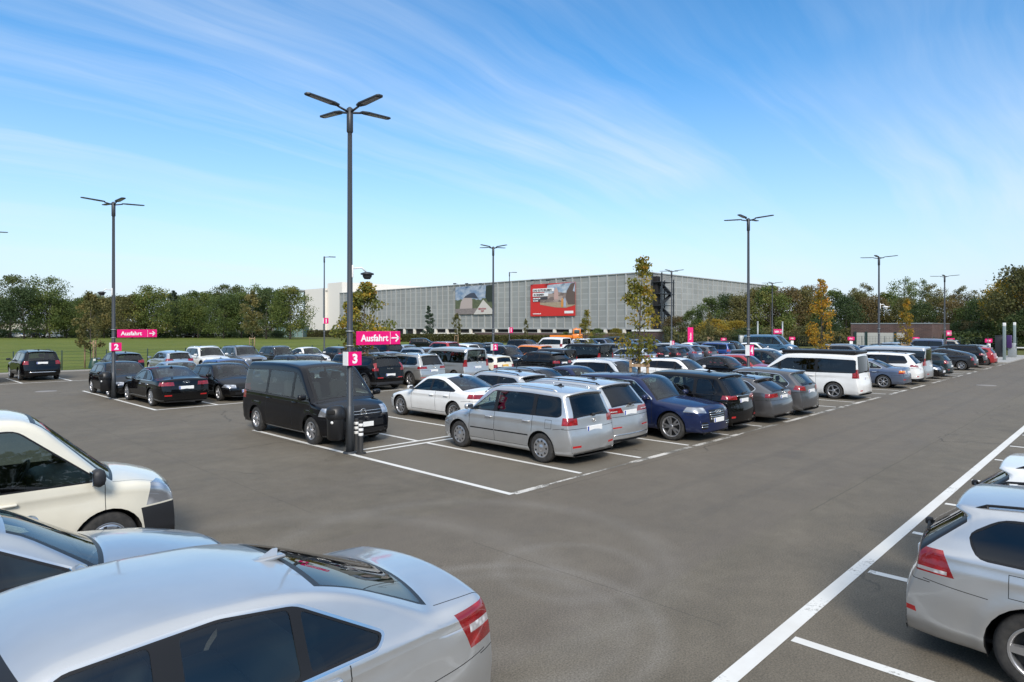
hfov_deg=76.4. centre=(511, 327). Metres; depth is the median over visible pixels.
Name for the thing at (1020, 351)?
ground
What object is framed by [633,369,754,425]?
parked car
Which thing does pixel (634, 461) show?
lane marking
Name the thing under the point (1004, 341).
barrier lamp column
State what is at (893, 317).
broadleaf tree
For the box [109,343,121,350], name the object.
number sign
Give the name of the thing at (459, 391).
parked car
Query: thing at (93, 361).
watering bag
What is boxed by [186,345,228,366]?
parked car
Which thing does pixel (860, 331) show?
brick building
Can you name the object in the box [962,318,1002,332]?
broadleaf tree
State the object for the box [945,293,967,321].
broadleaf tree
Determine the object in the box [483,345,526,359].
parked car
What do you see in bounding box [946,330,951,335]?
direction sign
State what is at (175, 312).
broadleaf tree
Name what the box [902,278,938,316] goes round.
broadleaf tree
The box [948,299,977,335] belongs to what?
broadleaf tree
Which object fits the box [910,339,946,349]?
parked car
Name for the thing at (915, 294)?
broadleaf tree
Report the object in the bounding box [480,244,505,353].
street lamp
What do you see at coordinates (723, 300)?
broadleaf tree
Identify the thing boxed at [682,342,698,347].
parked car
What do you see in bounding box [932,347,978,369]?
parked car
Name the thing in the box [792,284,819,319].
broadleaf tree
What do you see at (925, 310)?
broadleaf tree
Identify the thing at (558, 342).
parked car
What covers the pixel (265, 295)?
broadleaf tree
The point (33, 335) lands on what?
parked car
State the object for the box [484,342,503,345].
parked car
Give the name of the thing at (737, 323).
broadleaf tree
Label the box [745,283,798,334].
broadleaf tree
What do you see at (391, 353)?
parked car
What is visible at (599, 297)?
car park building
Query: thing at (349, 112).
street lamp
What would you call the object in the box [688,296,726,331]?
broadleaf tree
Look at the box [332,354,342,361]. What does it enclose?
parked car
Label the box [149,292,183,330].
broadleaf tree
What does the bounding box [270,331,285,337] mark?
shrub
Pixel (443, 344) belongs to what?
parked car
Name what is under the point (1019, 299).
broadleaf tree
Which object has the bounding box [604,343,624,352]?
parked car
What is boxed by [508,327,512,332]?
number sign
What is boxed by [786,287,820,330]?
broadleaf tree
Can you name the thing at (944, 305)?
street lamp
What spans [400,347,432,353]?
parked car
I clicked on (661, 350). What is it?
parked car
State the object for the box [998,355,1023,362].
kerb
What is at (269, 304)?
broadleaf tree
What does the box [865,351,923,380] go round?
parked car
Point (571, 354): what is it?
parked car
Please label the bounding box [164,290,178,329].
conifer tree
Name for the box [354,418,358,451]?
bollard
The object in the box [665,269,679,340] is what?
street lamp
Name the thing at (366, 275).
security camera
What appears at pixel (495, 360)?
parked car
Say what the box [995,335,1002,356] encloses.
gate cabinet
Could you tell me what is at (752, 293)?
broadleaf tree
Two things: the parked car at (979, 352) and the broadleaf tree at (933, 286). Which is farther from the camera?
the broadleaf tree at (933, 286)
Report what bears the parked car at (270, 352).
on the parking asphalt
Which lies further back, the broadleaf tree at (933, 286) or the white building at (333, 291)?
the white building at (333, 291)
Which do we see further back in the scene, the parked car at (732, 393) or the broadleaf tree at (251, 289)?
the broadleaf tree at (251, 289)
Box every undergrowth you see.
[0,329,297,337]
[661,325,850,345]
[941,329,1023,348]
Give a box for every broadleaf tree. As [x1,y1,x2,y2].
[0,274,38,337]
[0,286,46,338]
[0,295,15,330]
[18,274,74,337]
[21,288,73,338]
[46,300,84,337]
[68,297,89,331]
[72,293,116,334]
[84,296,121,337]
[107,293,133,328]
[110,293,154,338]
[122,284,177,338]
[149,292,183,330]
[159,300,196,337]
[174,290,217,337]
[193,290,223,329]
[200,293,246,338]
[206,283,245,321]
[220,292,262,337]
[230,284,265,325]
[240,287,289,338]
[255,287,294,336]
[265,285,317,338]
[658,315,687,333]
[673,310,705,333]
[684,324,704,333]
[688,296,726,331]
[695,318,734,335]
[711,292,746,327]
[720,294,760,332]
[724,320,753,332]
[727,326,767,342]
[731,287,779,331]
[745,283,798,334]
[758,286,811,331]
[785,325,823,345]
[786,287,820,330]
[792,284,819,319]
[796,292,836,322]
[804,314,847,333]
[809,288,856,334]
[828,294,868,332]
[840,290,884,326]
[849,282,876,299]
[849,295,890,322]
[873,290,903,322]
[882,296,927,322]
[886,276,924,318]
[901,302,942,322]
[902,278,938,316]
[917,295,956,322]
[921,283,953,319]
[933,298,966,322]
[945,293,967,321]
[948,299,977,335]
[950,285,981,317]
[950,322,968,334]
[954,320,984,332]
[960,296,988,322]
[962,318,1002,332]
[963,288,1005,338]
[975,264,1023,343]
[977,279,1023,330]
[982,314,1023,348]
[994,286,1022,319]
[997,307,1023,348]
[1006,286,1023,331]
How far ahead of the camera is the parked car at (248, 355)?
46.08 m
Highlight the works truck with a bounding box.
[549,328,582,340]
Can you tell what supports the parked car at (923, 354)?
on the parking asphalt
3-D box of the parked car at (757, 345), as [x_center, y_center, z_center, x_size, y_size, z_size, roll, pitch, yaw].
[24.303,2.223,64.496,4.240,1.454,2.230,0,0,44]
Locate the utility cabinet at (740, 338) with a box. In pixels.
[738,336,743,341]
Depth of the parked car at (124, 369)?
28.77 m
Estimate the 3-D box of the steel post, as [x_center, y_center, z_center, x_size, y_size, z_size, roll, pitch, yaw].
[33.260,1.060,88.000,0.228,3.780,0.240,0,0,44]
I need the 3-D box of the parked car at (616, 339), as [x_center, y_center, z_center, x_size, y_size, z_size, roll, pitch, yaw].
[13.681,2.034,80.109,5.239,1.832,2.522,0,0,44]
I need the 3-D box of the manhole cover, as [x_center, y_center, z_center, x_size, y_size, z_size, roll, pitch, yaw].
[-21.485,2.945,29.981,0.860,0.008,0.860,0,0,44]
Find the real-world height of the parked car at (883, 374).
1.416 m
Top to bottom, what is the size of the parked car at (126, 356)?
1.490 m
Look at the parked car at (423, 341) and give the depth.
91.16 m
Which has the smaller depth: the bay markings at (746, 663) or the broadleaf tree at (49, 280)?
the bay markings at (746, 663)
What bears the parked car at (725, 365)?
on the parking asphalt
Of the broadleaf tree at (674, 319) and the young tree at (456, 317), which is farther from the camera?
the broadleaf tree at (674, 319)
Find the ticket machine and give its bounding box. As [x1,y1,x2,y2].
[1006,335,1016,356]
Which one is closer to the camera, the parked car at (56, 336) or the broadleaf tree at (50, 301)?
the broadleaf tree at (50, 301)
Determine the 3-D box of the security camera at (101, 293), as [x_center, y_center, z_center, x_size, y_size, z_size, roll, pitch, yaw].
[-16.639,-1.449,26.577,0.527,0.322,0.310,0,0,-36]
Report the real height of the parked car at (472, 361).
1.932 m
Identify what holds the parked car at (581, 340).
on the parking asphalt
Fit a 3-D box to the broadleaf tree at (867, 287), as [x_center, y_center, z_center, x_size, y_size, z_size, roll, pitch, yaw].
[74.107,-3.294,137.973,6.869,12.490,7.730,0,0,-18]
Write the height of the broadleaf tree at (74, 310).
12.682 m
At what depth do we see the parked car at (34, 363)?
36.14 m
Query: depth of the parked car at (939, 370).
36.97 m
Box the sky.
[0,0,1023,323]
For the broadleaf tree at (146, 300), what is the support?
on the lawn at (67, 345)
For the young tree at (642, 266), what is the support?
on the parking asphalt
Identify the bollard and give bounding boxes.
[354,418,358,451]
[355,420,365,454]
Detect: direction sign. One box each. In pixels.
[117,329,156,337]
[356,331,399,344]
[774,329,781,333]
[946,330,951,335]
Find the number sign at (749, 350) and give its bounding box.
[745,345,753,355]
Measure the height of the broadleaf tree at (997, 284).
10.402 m
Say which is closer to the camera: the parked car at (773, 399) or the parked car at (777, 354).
the parked car at (773, 399)
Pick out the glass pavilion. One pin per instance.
(300, 334)
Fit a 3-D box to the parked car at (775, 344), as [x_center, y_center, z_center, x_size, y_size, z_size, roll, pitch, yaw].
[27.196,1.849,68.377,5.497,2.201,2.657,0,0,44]
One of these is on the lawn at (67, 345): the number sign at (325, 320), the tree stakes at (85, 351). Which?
the tree stakes at (85, 351)
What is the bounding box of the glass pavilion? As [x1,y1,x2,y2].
[274,325,309,336]
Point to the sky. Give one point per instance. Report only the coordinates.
(575, 137)
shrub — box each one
[97,329,116,337]
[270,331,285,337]
[588,328,604,337]
[607,328,622,336]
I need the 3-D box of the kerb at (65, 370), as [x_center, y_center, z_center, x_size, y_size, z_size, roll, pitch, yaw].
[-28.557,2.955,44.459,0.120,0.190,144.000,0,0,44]
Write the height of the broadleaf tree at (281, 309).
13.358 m
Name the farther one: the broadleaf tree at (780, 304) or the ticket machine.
the broadleaf tree at (780, 304)
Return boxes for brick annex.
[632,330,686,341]
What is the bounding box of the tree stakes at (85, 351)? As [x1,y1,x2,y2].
[84,340,95,367]
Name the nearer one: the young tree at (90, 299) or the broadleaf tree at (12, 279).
the young tree at (90, 299)
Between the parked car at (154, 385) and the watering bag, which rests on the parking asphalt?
the parked car at (154, 385)
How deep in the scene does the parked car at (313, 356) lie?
30.46 m
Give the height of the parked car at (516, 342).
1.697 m
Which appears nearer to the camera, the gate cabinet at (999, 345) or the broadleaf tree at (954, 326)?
the gate cabinet at (999, 345)
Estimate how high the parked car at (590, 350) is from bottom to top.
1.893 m
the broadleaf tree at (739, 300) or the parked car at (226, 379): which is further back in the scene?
the broadleaf tree at (739, 300)
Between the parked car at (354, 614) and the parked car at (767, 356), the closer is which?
the parked car at (354, 614)
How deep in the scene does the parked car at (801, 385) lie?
21.85 m
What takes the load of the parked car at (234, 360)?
on the parking asphalt
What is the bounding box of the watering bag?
[88,357,97,368]
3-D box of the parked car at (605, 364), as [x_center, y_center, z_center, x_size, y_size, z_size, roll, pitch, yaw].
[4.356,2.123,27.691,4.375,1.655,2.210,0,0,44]
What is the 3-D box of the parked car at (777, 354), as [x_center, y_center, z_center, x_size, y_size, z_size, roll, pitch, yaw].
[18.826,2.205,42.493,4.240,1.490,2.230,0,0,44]
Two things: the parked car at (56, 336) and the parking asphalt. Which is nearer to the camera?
the parking asphalt
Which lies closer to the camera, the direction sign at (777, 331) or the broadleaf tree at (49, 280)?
the direction sign at (777, 331)
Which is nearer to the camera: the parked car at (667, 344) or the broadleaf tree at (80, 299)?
the parked car at (667, 344)
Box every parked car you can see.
[0,409,174,560]
[0,509,221,592]
[0,543,491,681]
[6,349,60,380]
[12,333,27,337]
[29,333,45,337]
[46,333,62,337]
[89,360,145,396]
[97,351,144,367]
[123,365,208,405]
[147,350,193,368]
[147,360,196,371]
[181,333,196,337]
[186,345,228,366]
[193,361,248,400]
[202,357,250,372]
[220,345,266,366]
[243,357,387,444]
[259,345,296,359]
[274,353,344,380]
[290,347,330,360]
[318,346,354,360]
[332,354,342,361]
[333,354,403,389]
[353,346,379,352]
[369,351,402,355]
[371,344,402,351]
[391,373,499,415]
[393,352,444,385]
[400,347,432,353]
[409,338,432,346]
[427,346,488,375]
[429,341,460,347]
[445,380,613,462]
[459,343,479,347]
[467,342,485,347]
[474,369,545,392]
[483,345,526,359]
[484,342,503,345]
[485,375,647,443]
[487,354,512,369]
[493,365,562,376]
[507,339,537,351]
[512,351,571,372]
[516,344,551,353]
[537,337,571,347]
[537,348,576,362]
[547,364,594,376]
[564,343,613,358]
[566,357,655,384]
[572,338,599,343]
[580,370,728,439]
[593,338,613,343]
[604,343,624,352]
[605,336,637,346]
[613,347,657,364]
[618,343,670,356]
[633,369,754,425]
[634,356,713,376]
[656,342,686,349]
[666,346,688,360]
[670,344,703,359]
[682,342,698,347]
[684,345,718,356]
[689,355,750,370]
[701,342,735,353]
[709,341,744,348]
[710,353,776,366]
[717,371,793,417]
[730,349,782,366]
[732,366,818,410]
[738,342,777,350]
[743,334,798,349]
[751,349,871,398]
[773,350,785,357]
[822,343,860,349]
[855,345,869,349]
[860,345,933,380]
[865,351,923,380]
[868,358,911,387]
[870,343,898,344]
[906,481,1023,681]
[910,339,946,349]
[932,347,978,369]
[932,351,952,376]
[932,363,944,375]
[936,344,987,364]
[946,339,960,343]
[971,453,1023,485]
[981,346,997,364]
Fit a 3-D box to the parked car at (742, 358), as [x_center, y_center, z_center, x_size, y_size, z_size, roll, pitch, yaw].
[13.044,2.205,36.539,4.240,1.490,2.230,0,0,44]
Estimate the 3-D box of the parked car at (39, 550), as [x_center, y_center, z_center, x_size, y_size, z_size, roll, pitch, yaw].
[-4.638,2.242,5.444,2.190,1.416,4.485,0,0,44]
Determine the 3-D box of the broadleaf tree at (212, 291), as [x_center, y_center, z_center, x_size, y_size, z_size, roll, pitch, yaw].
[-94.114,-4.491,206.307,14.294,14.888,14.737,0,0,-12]
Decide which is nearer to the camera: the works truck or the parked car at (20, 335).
the works truck
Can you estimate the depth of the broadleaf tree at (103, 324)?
176.23 m
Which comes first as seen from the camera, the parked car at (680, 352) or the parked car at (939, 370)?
the parked car at (939, 370)
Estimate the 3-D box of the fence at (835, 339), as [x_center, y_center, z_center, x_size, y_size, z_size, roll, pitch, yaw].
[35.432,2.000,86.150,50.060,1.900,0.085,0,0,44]
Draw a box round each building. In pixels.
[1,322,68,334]
[285,282,420,329]
[340,272,778,335]
[851,323,949,345]
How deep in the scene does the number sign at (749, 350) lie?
30.55 m
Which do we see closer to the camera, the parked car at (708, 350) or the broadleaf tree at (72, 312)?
the parked car at (708, 350)
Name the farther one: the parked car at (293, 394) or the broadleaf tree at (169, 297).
the broadleaf tree at (169, 297)
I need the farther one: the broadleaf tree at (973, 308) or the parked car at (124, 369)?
the broadleaf tree at (973, 308)
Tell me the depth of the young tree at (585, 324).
49.14 m
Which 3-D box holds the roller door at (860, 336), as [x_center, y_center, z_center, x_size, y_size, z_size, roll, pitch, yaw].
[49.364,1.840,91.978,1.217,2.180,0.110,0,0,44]
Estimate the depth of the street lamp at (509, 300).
87.94 m
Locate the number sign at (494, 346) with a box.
[491,344,497,349]
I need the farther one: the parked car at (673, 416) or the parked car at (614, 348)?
the parked car at (614, 348)
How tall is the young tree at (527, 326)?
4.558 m
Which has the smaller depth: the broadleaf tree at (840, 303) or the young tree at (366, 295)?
the young tree at (366, 295)
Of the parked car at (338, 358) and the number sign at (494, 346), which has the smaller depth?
the parked car at (338, 358)
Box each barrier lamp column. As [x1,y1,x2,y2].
[1003,323,1005,359]
[1013,322,1015,342]
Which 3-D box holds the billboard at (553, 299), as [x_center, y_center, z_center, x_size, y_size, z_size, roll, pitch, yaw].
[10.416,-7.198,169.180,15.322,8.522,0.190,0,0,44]
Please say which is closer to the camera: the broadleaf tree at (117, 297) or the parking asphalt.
the parking asphalt
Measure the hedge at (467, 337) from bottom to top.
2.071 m
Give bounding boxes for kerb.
[0,367,145,373]
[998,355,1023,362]
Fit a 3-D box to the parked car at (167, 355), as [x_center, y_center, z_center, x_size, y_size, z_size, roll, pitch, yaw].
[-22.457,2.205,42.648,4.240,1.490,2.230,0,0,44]
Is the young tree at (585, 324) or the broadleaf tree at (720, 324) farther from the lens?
the broadleaf tree at (720, 324)
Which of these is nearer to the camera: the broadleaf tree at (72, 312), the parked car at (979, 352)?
the parked car at (979, 352)
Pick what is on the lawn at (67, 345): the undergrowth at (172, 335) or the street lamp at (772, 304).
the undergrowth at (172, 335)
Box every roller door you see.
[857,333,864,344]
[868,333,877,344]
[880,333,893,343]
[897,333,904,344]
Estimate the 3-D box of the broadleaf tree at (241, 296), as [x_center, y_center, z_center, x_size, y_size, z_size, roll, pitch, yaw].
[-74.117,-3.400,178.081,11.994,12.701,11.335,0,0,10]
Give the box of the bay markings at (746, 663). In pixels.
[6,367,1023,681]
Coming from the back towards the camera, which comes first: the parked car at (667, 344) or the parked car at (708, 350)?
the parked car at (667, 344)
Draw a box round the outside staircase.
[651,272,674,329]
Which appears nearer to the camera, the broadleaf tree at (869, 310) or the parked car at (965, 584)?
the parked car at (965, 584)
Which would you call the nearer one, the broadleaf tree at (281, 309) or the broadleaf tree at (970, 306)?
the broadleaf tree at (970, 306)
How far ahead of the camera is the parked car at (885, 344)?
59.34 m
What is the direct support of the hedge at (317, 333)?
on the ground at (1020, 351)
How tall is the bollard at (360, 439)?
0.780 m
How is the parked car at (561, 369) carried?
on the parking asphalt
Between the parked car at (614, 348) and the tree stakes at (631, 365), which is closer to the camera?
the tree stakes at (631, 365)
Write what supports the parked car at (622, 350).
on the parking asphalt
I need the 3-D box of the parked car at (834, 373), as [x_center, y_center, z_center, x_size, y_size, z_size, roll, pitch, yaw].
[12.784,1.955,28.497,5.160,1.990,2.402,0,0,44]
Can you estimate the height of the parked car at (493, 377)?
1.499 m
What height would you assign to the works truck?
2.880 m
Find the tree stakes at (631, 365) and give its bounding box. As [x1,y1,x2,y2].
[629,359,649,384]
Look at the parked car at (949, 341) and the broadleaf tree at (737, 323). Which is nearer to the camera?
the parked car at (949, 341)
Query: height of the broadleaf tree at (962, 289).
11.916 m
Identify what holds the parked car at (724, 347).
on the parking asphalt
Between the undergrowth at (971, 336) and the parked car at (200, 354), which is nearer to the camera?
the parked car at (200, 354)
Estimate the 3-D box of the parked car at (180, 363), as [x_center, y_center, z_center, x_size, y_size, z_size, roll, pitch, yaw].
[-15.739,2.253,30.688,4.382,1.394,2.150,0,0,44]
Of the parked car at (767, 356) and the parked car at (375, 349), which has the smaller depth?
the parked car at (767, 356)
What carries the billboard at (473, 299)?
attached to the car park building at (599, 297)
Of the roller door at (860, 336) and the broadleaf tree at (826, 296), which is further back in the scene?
the broadleaf tree at (826, 296)
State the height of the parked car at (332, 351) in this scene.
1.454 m
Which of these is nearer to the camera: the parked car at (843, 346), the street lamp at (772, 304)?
the parked car at (843, 346)
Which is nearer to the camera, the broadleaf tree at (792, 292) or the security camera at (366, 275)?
the security camera at (366, 275)
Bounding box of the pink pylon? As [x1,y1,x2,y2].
[688,327,692,344]
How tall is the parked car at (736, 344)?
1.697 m
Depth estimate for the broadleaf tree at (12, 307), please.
166.44 m
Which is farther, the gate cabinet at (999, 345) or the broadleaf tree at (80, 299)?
the broadleaf tree at (80, 299)
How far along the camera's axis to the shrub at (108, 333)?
184.89 m
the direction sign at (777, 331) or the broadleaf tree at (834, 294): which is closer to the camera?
the direction sign at (777, 331)
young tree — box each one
[71,290,109,359]
[238,290,263,345]
[328,281,400,352]
[451,313,462,341]
[523,319,528,337]
[573,309,594,342]
[613,255,660,371]
[705,311,713,339]
[805,278,835,348]
[894,298,913,344]
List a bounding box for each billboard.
[455,285,491,313]
[530,282,574,315]
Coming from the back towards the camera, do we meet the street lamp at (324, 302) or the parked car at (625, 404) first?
the street lamp at (324, 302)
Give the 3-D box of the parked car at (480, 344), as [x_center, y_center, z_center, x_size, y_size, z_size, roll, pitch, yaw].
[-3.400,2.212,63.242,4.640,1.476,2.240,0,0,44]
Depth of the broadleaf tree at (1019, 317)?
84.25 m
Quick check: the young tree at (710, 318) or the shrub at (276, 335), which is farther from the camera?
the shrub at (276, 335)
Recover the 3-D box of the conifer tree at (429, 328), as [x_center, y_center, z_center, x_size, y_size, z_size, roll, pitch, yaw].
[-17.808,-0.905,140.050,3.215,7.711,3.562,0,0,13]
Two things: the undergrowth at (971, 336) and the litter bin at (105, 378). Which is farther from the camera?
the undergrowth at (971, 336)
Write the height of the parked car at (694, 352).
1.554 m
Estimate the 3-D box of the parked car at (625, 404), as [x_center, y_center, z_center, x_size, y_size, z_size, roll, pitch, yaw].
[1.241,2.102,17.362,4.733,1.696,2.316,0,0,44]
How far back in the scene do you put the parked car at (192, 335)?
183.15 m
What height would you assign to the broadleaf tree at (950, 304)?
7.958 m
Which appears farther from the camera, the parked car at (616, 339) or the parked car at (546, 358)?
the parked car at (616, 339)
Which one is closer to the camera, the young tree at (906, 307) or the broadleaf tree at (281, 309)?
the young tree at (906, 307)
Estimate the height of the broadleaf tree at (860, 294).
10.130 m
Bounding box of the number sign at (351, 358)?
[343,352,361,365]
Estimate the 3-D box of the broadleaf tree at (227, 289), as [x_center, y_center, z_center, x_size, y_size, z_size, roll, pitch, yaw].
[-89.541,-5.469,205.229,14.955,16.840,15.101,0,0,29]
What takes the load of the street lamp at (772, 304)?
on the parking asphalt
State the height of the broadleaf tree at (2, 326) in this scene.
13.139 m
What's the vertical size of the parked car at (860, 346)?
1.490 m
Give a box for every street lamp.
[80,197,144,398]
[304,92,390,453]
[323,256,332,349]
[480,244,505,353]
[509,272,516,339]
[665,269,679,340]
[724,214,773,366]
[769,282,780,334]
[861,255,897,344]
[931,275,956,344]
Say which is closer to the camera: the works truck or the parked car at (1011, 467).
the parked car at (1011, 467)
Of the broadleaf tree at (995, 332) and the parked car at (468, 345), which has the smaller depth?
the parked car at (468, 345)
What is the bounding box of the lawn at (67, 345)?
[0,336,536,372]
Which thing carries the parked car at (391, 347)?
on the parking asphalt
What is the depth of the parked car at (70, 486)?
7.98 m
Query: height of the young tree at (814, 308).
5.790 m
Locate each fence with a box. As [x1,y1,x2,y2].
[0,341,541,372]
[623,334,1016,352]
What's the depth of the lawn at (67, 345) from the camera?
111.83 m
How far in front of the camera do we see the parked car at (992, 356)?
50.35 m
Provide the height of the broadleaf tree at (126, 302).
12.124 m
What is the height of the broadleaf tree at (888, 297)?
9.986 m
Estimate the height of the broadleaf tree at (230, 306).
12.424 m
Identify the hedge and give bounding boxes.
[307,330,354,336]
[346,333,478,341]
[476,334,548,342]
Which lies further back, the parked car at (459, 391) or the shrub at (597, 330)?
the shrub at (597, 330)
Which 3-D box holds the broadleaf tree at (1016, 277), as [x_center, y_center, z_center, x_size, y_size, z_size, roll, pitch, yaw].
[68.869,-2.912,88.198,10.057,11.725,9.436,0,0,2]
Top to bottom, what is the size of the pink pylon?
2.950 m
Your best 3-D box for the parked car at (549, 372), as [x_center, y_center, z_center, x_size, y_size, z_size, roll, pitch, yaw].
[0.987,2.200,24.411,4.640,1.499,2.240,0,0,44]
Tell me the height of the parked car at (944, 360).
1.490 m
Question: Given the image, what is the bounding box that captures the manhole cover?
[35,390,56,391]
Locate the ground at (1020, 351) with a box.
[3,330,1023,355]
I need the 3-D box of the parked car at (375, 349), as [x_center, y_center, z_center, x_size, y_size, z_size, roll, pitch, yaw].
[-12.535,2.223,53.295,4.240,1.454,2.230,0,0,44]
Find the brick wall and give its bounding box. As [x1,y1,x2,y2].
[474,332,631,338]
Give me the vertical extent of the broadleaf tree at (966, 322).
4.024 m
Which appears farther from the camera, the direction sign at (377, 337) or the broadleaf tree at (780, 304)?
the broadleaf tree at (780, 304)
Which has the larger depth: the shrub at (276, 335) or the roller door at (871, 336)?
the shrub at (276, 335)
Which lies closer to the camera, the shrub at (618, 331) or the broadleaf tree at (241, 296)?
the shrub at (618, 331)
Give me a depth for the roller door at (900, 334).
88.51 m
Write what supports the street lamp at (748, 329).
on the parking asphalt
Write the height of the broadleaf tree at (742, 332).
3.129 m
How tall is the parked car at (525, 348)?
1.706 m
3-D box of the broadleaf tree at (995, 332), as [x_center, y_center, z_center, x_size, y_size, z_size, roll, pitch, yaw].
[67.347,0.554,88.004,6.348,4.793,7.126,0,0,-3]
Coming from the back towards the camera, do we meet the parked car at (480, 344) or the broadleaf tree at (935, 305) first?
the broadleaf tree at (935, 305)
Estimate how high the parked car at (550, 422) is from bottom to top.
1.667 m
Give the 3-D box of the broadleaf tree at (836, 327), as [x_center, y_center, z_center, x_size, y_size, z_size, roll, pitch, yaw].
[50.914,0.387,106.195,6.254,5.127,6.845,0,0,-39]
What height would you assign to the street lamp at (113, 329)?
8.142 m
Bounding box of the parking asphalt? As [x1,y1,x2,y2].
[0,359,1023,681]
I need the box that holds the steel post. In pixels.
[757,321,758,342]
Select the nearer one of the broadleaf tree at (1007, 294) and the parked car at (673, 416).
the parked car at (673, 416)
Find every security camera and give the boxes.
[97,288,112,295]
[352,265,373,278]
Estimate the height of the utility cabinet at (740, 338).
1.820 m
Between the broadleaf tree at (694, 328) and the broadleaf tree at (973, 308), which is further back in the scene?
the broadleaf tree at (694, 328)
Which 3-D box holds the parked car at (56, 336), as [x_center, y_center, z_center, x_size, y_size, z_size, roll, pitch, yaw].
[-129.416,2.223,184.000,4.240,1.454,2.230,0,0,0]
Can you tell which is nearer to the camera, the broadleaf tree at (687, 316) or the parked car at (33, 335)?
the broadleaf tree at (687, 316)
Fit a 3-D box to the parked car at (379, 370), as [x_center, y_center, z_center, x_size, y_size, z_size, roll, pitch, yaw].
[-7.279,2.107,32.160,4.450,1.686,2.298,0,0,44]
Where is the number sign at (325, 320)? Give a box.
[323,318,328,323]
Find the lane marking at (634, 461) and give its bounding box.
[512,364,1003,493]
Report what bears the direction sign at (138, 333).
attached to the street lamp at (113, 329)
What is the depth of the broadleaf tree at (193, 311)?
177.72 m
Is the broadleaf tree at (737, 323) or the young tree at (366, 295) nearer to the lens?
the young tree at (366, 295)
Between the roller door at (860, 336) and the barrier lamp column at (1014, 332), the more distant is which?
the roller door at (860, 336)
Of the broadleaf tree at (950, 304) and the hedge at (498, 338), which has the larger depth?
the hedge at (498, 338)
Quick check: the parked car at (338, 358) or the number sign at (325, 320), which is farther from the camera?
the number sign at (325, 320)
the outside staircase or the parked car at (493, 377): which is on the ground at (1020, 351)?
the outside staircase
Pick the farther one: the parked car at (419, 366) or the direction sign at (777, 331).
the direction sign at (777, 331)
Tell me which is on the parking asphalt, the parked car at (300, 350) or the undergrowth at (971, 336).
the parked car at (300, 350)
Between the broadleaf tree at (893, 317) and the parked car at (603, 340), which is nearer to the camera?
the parked car at (603, 340)
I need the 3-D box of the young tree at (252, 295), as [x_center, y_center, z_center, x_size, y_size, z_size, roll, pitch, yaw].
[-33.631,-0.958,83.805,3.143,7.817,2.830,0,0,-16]
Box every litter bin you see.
[99,372,111,391]
[325,405,345,440]
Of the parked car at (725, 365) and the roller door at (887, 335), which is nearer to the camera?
the parked car at (725, 365)
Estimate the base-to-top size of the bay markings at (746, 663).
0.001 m
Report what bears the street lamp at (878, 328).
on the parking asphalt
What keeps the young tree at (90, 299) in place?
on the lawn at (67, 345)
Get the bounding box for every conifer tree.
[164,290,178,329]
[421,305,435,333]
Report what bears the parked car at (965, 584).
on the parking asphalt
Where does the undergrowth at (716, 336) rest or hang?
on the ground at (1020, 351)
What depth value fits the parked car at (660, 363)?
31.90 m
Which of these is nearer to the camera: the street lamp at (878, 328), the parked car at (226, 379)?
the parked car at (226, 379)

